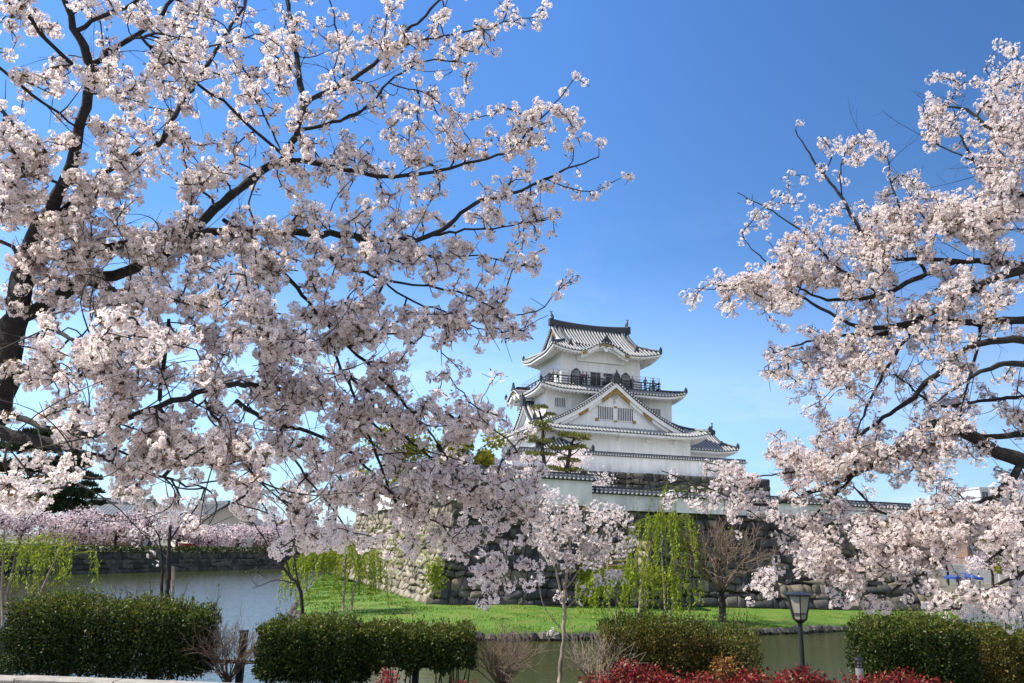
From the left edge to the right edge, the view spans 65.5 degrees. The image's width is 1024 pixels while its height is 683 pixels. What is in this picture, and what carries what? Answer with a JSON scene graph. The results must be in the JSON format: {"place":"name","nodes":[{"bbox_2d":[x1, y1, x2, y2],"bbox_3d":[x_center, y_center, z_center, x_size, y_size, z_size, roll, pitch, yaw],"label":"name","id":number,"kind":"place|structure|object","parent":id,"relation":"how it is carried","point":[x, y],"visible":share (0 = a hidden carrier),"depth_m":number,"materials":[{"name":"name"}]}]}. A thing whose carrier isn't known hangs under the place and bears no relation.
{"place":"outdoors","nodes":[
{"label":"outdoors","id":0,"kind":"place"},
{"bbox_2d":[0,533,345,551],"bbox_3d":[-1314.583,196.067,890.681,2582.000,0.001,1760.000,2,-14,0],"label":"bank","id":1,"kind":"structure","parent":0,"point":[162,543],"depth_m":162.73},
{"bbox_2d":[0,440,18,501],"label":"pine tree","id":2,"kind":"object","parent":1,"relation":"on","point":[2,469],"visible":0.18,"depth_m":98.36,"materials":[{"name":"green plant"}]},
{"bbox_2d":[0,501,27,541],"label":"cherry tree","id":3,"kind":"object","parent":1,"relation":"on","point":[3,518],"visible":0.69,"depth_m":83.65,"materials":[{"name":"pink plant"}]},
{"bbox_2d":[0,503,61,548],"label":"cherry tree","id":4,"kind":"object","parent":1,"relation":"on","point":[20,532],"visible":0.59,"depth_m":86.87,"materials":[{"name":"pink plant"}]},
{"bbox_2d":[0,426,97,544],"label":"pine tree","id":5,"kind":"object","parent":1,"relation":"on","point":[62,502],"visible":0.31,"depth_m":101.54,"materials":[{"name":"green plant"}]},
{"bbox_2d":[32,511,90,543],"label":"cherry tree","id":6,"kind":"object","parent":1,"relation":"on","point":[59,529],"visible":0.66,"depth_m":89.74,"materials":[{"name":"pink plant"}]},
{"bbox_2d":[55,504,119,549],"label":"cherry tree","id":7,"kind":"object","parent":1,"relation":"on","point":[90,514],"visible":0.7,"depth_m":92.62,"materials":[{"name":"pink plant"}]},
{"bbox_2d":[73,474,107,547],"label":"pine tree","id":8,"kind":"object","parent":1,"relation":"on","point":[88,483],"visible":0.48,"depth_m":109.48,"materials":[{"name":"green plant"}]},
{"bbox_2d":[61,502,144,546],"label":"house","id":9,"kind":"structure","parent":1,"relation":"on","point":[109,509],"depth_m":131.06,"materials":[{"name":"grey tile"}]},
{"bbox_2d":[85,497,157,544],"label":"house","id":10,"kind":"structure","parent":1,"relation":"on","point":[154,509],"depth_m":161.11,"materials":[{"name":"grey glass"}]},
{"bbox_2d":[98,509,145,549],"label":"cherry tree","id":11,"kind":"object","parent":1,"relation":"on","point":[123,530],"visible":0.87,"depth_m":95.59,"materials":[{"name":"pink plant"}]},
{"bbox_2d":[125,508,179,550],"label":"cherry tree","id":12,"kind":"object","parent":1,"relation":"on","point":[150,525],"visible":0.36,"depth_m":99.54,"materials":[{"name":"pink plant"}]},
{"bbox_2d":[0,543,335,554],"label":"bank hedge","id":13,"kind":"object","parent":1,"relation":"on","point":[122,550],"visible":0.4,"depth_m":91.95,"materials":[{"name":"green plant"}]},
{"bbox_2d":[159,519,203,549],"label":"cherry tree","id":14,"kind":"object","parent":1,"relation":"on","point":[182,536],"visible":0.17,"depth_m":103.36,"materials":[{"name":"pink plant"}]},
{"bbox_2d":[174,534,194,549],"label":"market stall","id":15,"kind":"object","parent":1,"relation":"on","point":[190,544],"visible":0.24,"depth_m":105.83,"materials":[{"name":"red fabric"}]},
{"bbox_2d":[187,523,234,546],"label":"cherry tree","id":16,"kind":"object","parent":1,"relation":"on","point":[216,536],"visible":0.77,"depth_m":108.08,"materials":[{"name":"pink plant"}]},
{"bbox_2d":[171,500,259,547],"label":"hall","id":17,"kind":"structure","parent":1,"relation":"on","point":[223,514],"depth_m":141.65,"materials":[{"name":"grey tile"}]},
{"bbox_2d":[219,523,258,548],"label":"cherry tree","id":18,"kind":"object","parent":1,"relation":"on","point":[240,537],"visible":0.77,"depth_m":112.96,"materials":[{"name":"pink plant"}]},
{"bbox_2d":[247,515,269,547],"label":"house","id":19,"kind":"structure","parent":1,"relation":"on","point":[257,522],"depth_m":158.03,"materials":[{"name":"grey tile"}]},
{"bbox_2d":[246,523,285,546],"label":"cherry tree","id":20,"kind":"object","parent":1,"relation":"on","point":[268,531],"visible":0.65,"depth_m":117.82,"materials":[{"name":"pink plant"}]},
{"bbox_2d":[273,519,300,545],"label":"cherry tree","id":21,"kind":"object","parent":1,"relation":"on","point":[291,529],"visible":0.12,"depth_m":123.74,"materials":[{"name":"pink plant"}]},
{"bbox_2d":[265,520,316,547],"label":"house","id":22,"kind":"structure","parent":1,"relation":"on","point":[290,543],"depth_m":178.70,"materials":[{"name":"grey glass"}]},
{"bbox_2d":[315,521,345,545],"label":"cherry tree","id":23,"kind":"object","parent":1,"relation":"on","point":[327,530],"visible":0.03,"depth_m":130.17,"materials":[{"name":"pink plant"}]},
{"bbox_2d":[241,495,303,617],"bbox_3d":[-3.415,3.189,11.151,1.036,2.056,0.787,-10,-18,37],"label":"bare tree","id":24,"kind":"object","parent":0,"point":[288,573],"visible":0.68,"depth_m":11.12,"materials":[{"name":"brown plant"}]},
{"bbox_2d":[0,567,1023,682],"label":"water","id":25,"kind":"structure","parent":0,"point":[822,651],"depth_m":39.50,"materials":[{"name":"grey liquid"}]},
{"bbox_2d":[0,552,336,575],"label":"bank wall","id":26,"kind":"structure","parent":25,"relation":"in","point":[114,562],"depth_m":90.92,"materials":[{"name":"stone"}]},
{"bbox_2d":[295,573,959,640],"bbox_3d":[-6.254,19.494,61.410,66.595,1.470,39.496,-13,-20,43],"label":"castle mound","id":27,"kind":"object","parent":25,"relation":"in","point":[772,614],"visible":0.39,"depth_m":41.80,"materials":[{"name":"green plant"}]},
{"bbox_2d":[276,539,392,610],"bbox_3d":[-8.899,11.696,40.226,5.595,3.615,3.676,6,-15,-17],"label":"willow tree","id":28,"kind":"object","parent":27,"relation":"on","point":[331,558],"visible":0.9,"depth_m":40.06,"materials":[{"name":"green plant"}]},
{"bbox_2d":[286,596,967,641],"bbox_3d":[6.665,15.163,43.089,41.762,0.673,20.302,2,-14,0],"label":"stone edging","id":29,"kind":"object","parent":27,"relation":"on","point":[543,636],"visible":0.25,"depth_m":38.84,"materials":[{"name":"grey stone"}]},
{"bbox_2d":[573,559,697,620],"bbox_3d":[6.111,12.417,39.724,6.132,3.045,2.928,2,-14,0],"label":"willow tree","id":30,"kind":"object","parent":27,"relation":"on","point":[627,587],"visible":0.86,"depth_m":39.55,"materials":[{"name":"green plant"}]},
{"bbox_2d":[331,500,963,613],"bbox_3d":[13.165,16.955,62.876,53.152,6.135,31.771,5,-15,-12],"label":"stone rampart","id":31,"kind":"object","parent":27,"relation":"on","point":[459,590],"visible":0.36,"depth_m":49.04,"materials":[{"name":"grey stone"}]},
{"bbox_2d":[355,523,440,580],"bbox_3d":[-10.357,15.672,60.530,1.599,4.348,38.785,7,-15,-21],"label":"creeper","id":32,"kind":"object","parent":31,"relation":"attached to","point":[398,564],"visible":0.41,"depth_m":53.66,"materials":[{"name":"green plant"}]},
{"bbox_2d":[357,481,455,513],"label":"plaster wall","id":33,"kind":"structure","parent":31,"relation":"on","point":[380,507],"depth_m":61.17,"materials":[{"name":"paint"}]},
{"bbox_2d":[421,547,451,596],"bbox_3d":[-4.154,12.577,43.461,1.780,2.653,0.910,10,-17,-30],"label":"creeper","id":34,"kind":"object","parent":31,"relation":"attached to","point":[435,576],"visible":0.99,"depth_m":43.34,"materials":[{"name":"green plant"}]},
{"bbox_2d":[455,465,595,505],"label":"plaster wall","id":35,"kind":"structure","parent":31,"relation":"on","point":[579,485],"depth_m":48.11,"materials":[{"name":"white paint"}]},
{"bbox_2d":[568,517,605,606],"bbox_3d":[4.694,13.403,46.657,1.685,6.200,2.990,-11,-19,40],"label":"willow tree","id":36,"kind":"object","parent":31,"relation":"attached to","point":[583,577],"visible":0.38,"depth_m":46.25,"materials":[{"name":"green plant"}]},
{"bbox_2d":[606,543,629,573],"bbox_3d":[5.989,12.490,45.687,1.474,1.798,2.042,2,-14,0],"label":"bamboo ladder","id":37,"kind":"object","parent":31,"relation":"on","point":[607,565],"visible":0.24,"depth_m":45.60,"materials":[{"name":"beige wood"}]},
{"bbox_2d":[626,541,663,607],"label":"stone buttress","id":38,"kind":"structure","parent":31,"relation":"attached to","point":[636,602],"depth_m":46.40,"materials":[{"name":"grey stone"}]},
{"bbox_2d":[588,486,910,519],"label":"plaster wall","id":39,"kind":"structure","parent":31,"relation":"on","point":[628,498],"depth_m":50.85,"materials":[{"name":"white paint"}]},
{"bbox_2d":[602,508,709,614],"bbox_3d":[7.408,11.290,40.571,5.650,5.552,3.547,2,-14,0],"label":"willow tree","id":40,"kind":"object","parent":27,"relation":"on","point":[673,526],"visible":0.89,"depth_m":41.11,"materials":[{"name":"green plant"}]},
{"bbox_2d":[635,484,730,611],"bbox_3d":[9.097,10.862,41.741,5.179,6.689,1.464,0,-14,5],"label":"willow tree","id":41,"kind":"object","parent":27,"relation":"on","point":[663,494],"visible":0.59,"depth_m":42.40,"materials":[{"name":"green plant"}]},
{"bbox_2d":[652,517,782,621],"bbox_3d":[11.591,11.828,41.937,6.998,5.665,6.597,15,-20,-42],"label":"bare tree","id":42,"kind":"object","parent":27,"relation":"on","point":[720,587],"visible":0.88,"depth_m":41.33,"materials":[{"name":"brown plant"}]},
{"bbox_2d":[0,0,1023,541],"label":"sky","id":43,"kind":"structure","parent":0,"point":[702,101],"materials":[{"name":"blue"}]},
{"bbox_2d":[820,489,845,499],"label":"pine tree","id":44,"kind":"object","parent":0,"point":[822,496],"visible":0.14,"depth_m":72.77,"materials":[{"name":"green plant"}]},
{"bbox_2d":[948,582,1023,599],"bbox_3d":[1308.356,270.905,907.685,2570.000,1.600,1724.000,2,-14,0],"label":"shore","id":45,"kind":"structure","parent":0,"point":[952,586],"depth_m":93.20,"materials":[{"name":"grey stone"}]},
{"bbox_2d":[931,549,960,584],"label":"cherry tree","id":46,"kind":"object","parent":45,"relation":"on","point":[947,568],"visible":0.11,"depth_m":95.98,"materials":[{"name":"pink plant"}]},
{"bbox_2d":[944,572,983,587],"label":"canopy tent","id":47,"kind":"object","parent":45,"relation":"on","point":[966,577],"visible":0.56,"depth_m":85.71,"materials":[{"name":"blue fabric"}]},
{"bbox_2d":[931,506,1023,564],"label":"brick building","id":48,"kind":"structure","parent":45,"relation":"on","point":[967,551],"depth_m":165.79,"materials":[{"name":"brown brick"}]},
{"bbox_2d":[969,545,975,552],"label":"window","id":49,"kind":"structure","parent":48,"relation":"in","point":[971,550],"depth_m":165.04,"materials":[{"name":"grey glass"}]},
{"bbox_2d":[935,564,1023,583],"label":"concrete wall","id":50,"kind":"structure","parent":45,"relation":"on","point":[987,577],"depth_m":107.95,"materials":[{"name":"grey concrete"}]},
{"bbox_2d":[962,551,1004,584],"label":"cherry tree","id":51,"kind":"object","parent":45,"relation":"on","point":[974,561],"visible":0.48,"depth_m":100.63,"materials":[{"name":"pink plant"}]},
{"bbox_2d":[957,487,1014,505],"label":"office building","id":52,"kind":"structure","parent":45,"relation":"on","point":[976,492],"depth_m":228.02,"materials":[{"name":"white concrete"}]},
{"bbox_2d":[982,492,987,496],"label":"window","id":53,"kind":"structure","parent":52,"relation":"in","point":[984,494],"depth_m":227.12,"materials":[{"name":"grey glass"}]},
{"bbox_2d":[988,551,1021,587],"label":"broadleaf tree","id":54,"kind":"object","parent":45,"relation":"on","point":[998,567],"visible":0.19,"depth_m":92.98,"materials":[{"name":"green plant"}]},
{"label":"park ground","id":55,"kind":"structure","parent":0,"visible":0},
{"bbox_2d":[0,618,16,674],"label":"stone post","id":56,"kind":"object","parent":55,"relation":"on","point":[3,673],"visible":0.15,"depth_m":10.06,"materials":[{"name":"black stone"}]},
{"bbox_2d":[0,522,102,638],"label":"willow tree","id":57,"kind":"object","parent":55,"relation":"on","point":[31,550],"visible":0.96,"depth_m":10.40,"materials":[{"name":"green plant"}]},
{"bbox_2d":[0,579,221,680],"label":"hedge","id":58,"kind":"object","parent":55,"relation":"on","point":[147,621],"visible":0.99,"depth_m":9.48,"materials":[{"name":"green plant"}]},
{"bbox_2d":[169,566,174,678],"bbox_3d":[-4.395,3.624,10.294,0.194,1.382,0.044,2,-14,0],"label":"support stake","id":59,"kind":"object","parent":58,"relation":"in","point":[172,577],"visible":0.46,"depth_m":10.41,"materials":[{"name":"brown wood"}]},
{"bbox_2d":[0,675,223,682],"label":"kerb","id":60,"kind":"structure","parent":55,"relation":"on","point":[31,679],"depth_m":8.38,"materials":[{"name":"concrete"}]},
{"bbox_2d":[127,471,198,633],"bbox_3d":[-4.659,2.902,10.475,0.885,2.560,0.882,7,-15,-21],"label":"cherry tree","id":61,"kind":"object","parent":55,"relation":"on","point":[170,528],"visible":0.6,"depth_m":10.57,"materials":[{"name":"pink plant"}]},
{"bbox_2d":[0,630,429,682],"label":"fence","id":62,"kind":"object","parent":55,"relation":"on","point":[239,677],"visible":0.11,"depth_m":9.99,"materials":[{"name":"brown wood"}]},
{"bbox_2d":[171,600,274,682],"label":"bare shrub","id":63,"kind":"object","parent":55,"relation":"on","point":[226,676],"visible":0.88,"depth_m":9.54,"materials":[{"name":"brown plant"}]},
{"bbox_2d":[250,603,373,682],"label":"hedge","id":64,"kind":"object","parent":55,"relation":"on","point":[305,647],"visible":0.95,"depth_m":9.42,"materials":[{"name":"green plant"}]},
{"bbox_2d":[0,0,634,611],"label":"cherry tree","id":65,"kind":"object","parent":55,"relation":"on","point":[162,440],"visible":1,"depth_m":5.34,"materials":[{"name":"pink plant"}]},
{"bbox_2d":[373,666,404,682],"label":"nandina","id":66,"kind":"object","parent":55,"relation":"on","point":[387,679],"visible":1,"depth_m":8.41,"materials":[{"name":"red plant"}]},
{"bbox_2d":[361,612,477,682],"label":"hedge","id":67,"kind":"object","parent":55,"relation":"on","point":[407,647],"visible":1,"depth_m":9.47,"materials":[{"name":"green plant"}]},
{"bbox_2d":[452,678,475,682],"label":"nandina","id":68,"kind":"object","parent":55,"relation":"on","point":[459,681],"visible":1,"depth_m":8.36,"materials":[{"name":"red plant"}]},
{"bbox_2d":[461,619,550,682],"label":"bare shrub","id":69,"kind":"object","parent":55,"relation":"on","point":[500,676],"visible":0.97,"depth_m":9.57,"materials":[{"name":"brown plant"}]},
{"bbox_2d":[524,484,636,682],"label":"cherry tree","id":70,"kind":"object","parent":55,"relation":"on","point":[583,549],"visible":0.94,"depth_m":10.47,"materials":[{"name":"pink plant"}]},
{"bbox_2d":[577,669,611,682],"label":"nandina","id":71,"kind":"object","parent":55,"relation":"on","point":[590,677],"visible":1,"depth_m":8.40,"materials":[{"name":"red plant"}]},
{"bbox_2d":[558,622,645,682],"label":"bare shrub","id":72,"kind":"object","parent":55,"relation":"on","point":[582,657],"visible":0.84,"depth_m":9.44,"materials":[{"name":"brown plant"}]},
{"bbox_2d":[588,658,676,682],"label":"nandina","id":73,"kind":"object","parent":55,"relation":"on","point":[630,673],"visible":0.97,"depth_m":8.64,"materials":[{"name":"red plant"}]},
{"bbox_2d":[596,603,713,682],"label":"shrub","id":74,"kind":"object","parent":55,"relation":"on","point":[665,647],"visible":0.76,"depth_m":9.60,"materials":[{"name":"green plant"}]},
{"bbox_2d":[642,665,706,682],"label":"nandina","id":75,"kind":"object","parent":55,"relation":"on","point":[669,676],"visible":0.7,"depth_m":8.66,"materials":[{"name":"red plant"}]},
{"bbox_2d":[676,669,737,682],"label":"nandina","id":76,"kind":"object","parent":55,"relation":"on","point":[702,678],"visible":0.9,"depth_m":8.70,"materials":[{"name":"red plant"}]},
{"bbox_2d":[676,607,764,682],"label":"shrub","id":77,"kind":"object","parent":55,"relation":"on","point":[739,648],"visible":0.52,"depth_m":9.71,"materials":[{"name":"green plant"}]},
{"bbox_2d":[699,652,747,681],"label":"nandina","id":78,"kind":"object","parent":55,"relation":"on","point":[724,668],"visible":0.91,"depth_m":8.87,"materials":[{"name":"orange plant"}]},
{"bbox_2d":[715,666,787,682],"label":"nandina","id":79,"kind":"object","parent":55,"relation":"on","point":[747,678],"visible":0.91,"depth_m":8.68,"materials":[{"name":"red plant"}]},
{"bbox_2d":[784,591,812,674],"bbox_3d":[4.255,4.284,11.737,0.404,1.156,0.404,2,-14,0],"label":"garden lamp","id":80,"kind":"object","parent":55,"relation":"on","point":[799,602],"visible":0.98,"depth_m":11.72,"materials":[{"name":"black metal"}]},
{"bbox_2d":[766,663,840,682],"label":"nandina","id":81,"kind":"object","parent":55,"relation":"on","point":[801,678],"visible":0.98,"depth_m":8.66,"materials":[{"name":"red plant"}]},
{"bbox_2d":[660,38,1023,636],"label":"cherry tree","id":82,"kind":"object","parent":55,"relation":"on","point":[970,223],"visible":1,"depth_m":8.20,"materials":[{"name":"pink plant"}]},
{"bbox_2d":[827,670,881,682],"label":"nandina","id":83,"kind":"object","parent":55,"relation":"on","point":[855,680],"visible":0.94,"depth_m":8.67,"materials":[{"name":"red plant"}]},
{"bbox_2d":[854,657,863,681],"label":"bollard light","id":84,"kind":"object","parent":55,"relation":"on","point":[859,667],"visible":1,"depth_m":9.25,"materials":[{"name":"grey metal"}]},
{"bbox_2d":[859,666,931,682],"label":"nandina","id":85,"kind":"object","parent":55,"relation":"on","point":[896,679],"visible":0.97,"depth_m":8.68,"materials":[{"name":"red plant"}]},
{"bbox_2d":[841,596,987,682],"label":"hedge","id":86,"kind":"object","parent":55,"relation":"on","point":[955,658],"visible":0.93,"depth_m":9.59,"materials":[{"name":"green plant"}]},
{"bbox_2d":[918,674,951,682],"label":"nandina","id":87,"kind":"object","parent":55,"relation":"on","point":[937,679],"visible":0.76,"depth_m":8.67,"materials":[{"name":"red plant"}]},
{"bbox_2d":[944,611,1023,682],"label":"hedge","id":88,"kind":"object","parent":55,"relation":"on","point":[1001,645],"visible":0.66,"depth_m":10.04,"materials":[{"name":"green plant"}]},
{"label":"courtyard ground","id":89,"kind":"structure","parent":0,"visible":0},
{"bbox_2d":[355,424,442,485],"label":"broadleaf tree","id":90,"kind":"object","parent":89,"relation":"on","point":[413,439],"visible":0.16,"depth_m":78.42,"materials":[{"name":"green plant"}]},
{"bbox_2d":[429,425,506,467],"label":"broadleaf tree","id":91,"kind":"object","parent":89,"relation":"on","point":[484,456],"visible":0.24,"depth_m":83.03,"materials":[{"name":"green plant"}]},
{"bbox_2d":[516,404,557,504],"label":"pine tree","id":92,"kind":"object","parent":89,"relation":"on","point":[541,441],"visible":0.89,"depth_m":65.96,"materials":[{"name":"green plant"}]},
{"bbox_2d":[545,429,593,505],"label":"pine tree","id":93,"kind":"object","parent":89,"relation":"on","point":[571,447],"visible":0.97,"depth_m":65.60,"materials":[{"name":"green plant"}]},
{"bbox_2d":[537,448,615,506],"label":"cherry tree","id":94,"kind":"object","parent":89,"relation":"on","point":[578,455],"visible":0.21,"depth_m":75.38,"materials":[{"name":"pink plant"}]},
{"bbox_2d":[513,467,770,511],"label":"terrace wall","id":95,"kind":"structure","parent":89,"relation":"on","point":[641,480],"depth_m":83.73,"materials":[{"name":"stone"}]},
{"bbox_2d":[531,435,594,450],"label":"gatehouse","id":96,"kind":"object","parent":95,"relation":"on","point":[559,441],"visible":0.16,"depth_m":88.30,"materials":[{"name":"grey tile"}]},
{"bbox_2d":[489,311,710,467],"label":"castle keep","id":97,"kind":"structure","parent":95,"relation":"on","point":[615,412],"depth_m":95.53,"materials":[{"name":"white paint"}]},
{"bbox_2d":[555,397,564,406],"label":"lattice window","id":98,"kind":"structure","parent":97,"relation":"in","point":[559,402],"depth_m":94.52,"materials":[{"name":"white paint"}]},
{"bbox_2d":[570,368,581,383],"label":"bell window","id":99,"kind":"structure","parent":97,"relation":"in","point":[577,371],"depth_m":96.78,"materials":[{"name":"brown wood"}]},
{"bbox_2d":[589,371,600,385],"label":"doorway","id":100,"kind":"structure","parent":97,"relation":"in","point":[591,373],"depth_m":97.52,"materials":[{"name":"white paint"}]},
{"bbox_2d":[603,372,613,382],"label":"doorway","id":101,"kind":"structure","parent":97,"relation":"in","point":[609,374],"depth_m":98.14,"materials":[{"name":"white paint"}]},
{"bbox_2d":[621,373,630,388],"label":"bell window","id":102,"kind":"structure","parent":97,"relation":"in","point":[623,377],"depth_m":98.64,"materials":[{"name":"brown wood"}]},
{"bbox_2d":[651,408,660,415],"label":"lattice window","id":103,"kind":"structure","parent":97,"relation":"in","point":[658,411],"depth_m":98.12,"materials":[{"name":"white paint"}]},
{"bbox_2d":[510,446,747,477],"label":"plaster wall","id":104,"kind":"structure","parent":95,"relation":"on","point":[642,463],"depth_m":84.58,"materials":[{"name":"white paint"}]},
{"bbox_2d":[690,422,739,457],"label":"corner turret","id":105,"kind":"object","parent":95,"relation":"on","point":[712,445],"visible":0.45,"depth_m":100.87,"materials":[{"name":"grey tile"}]}
]}

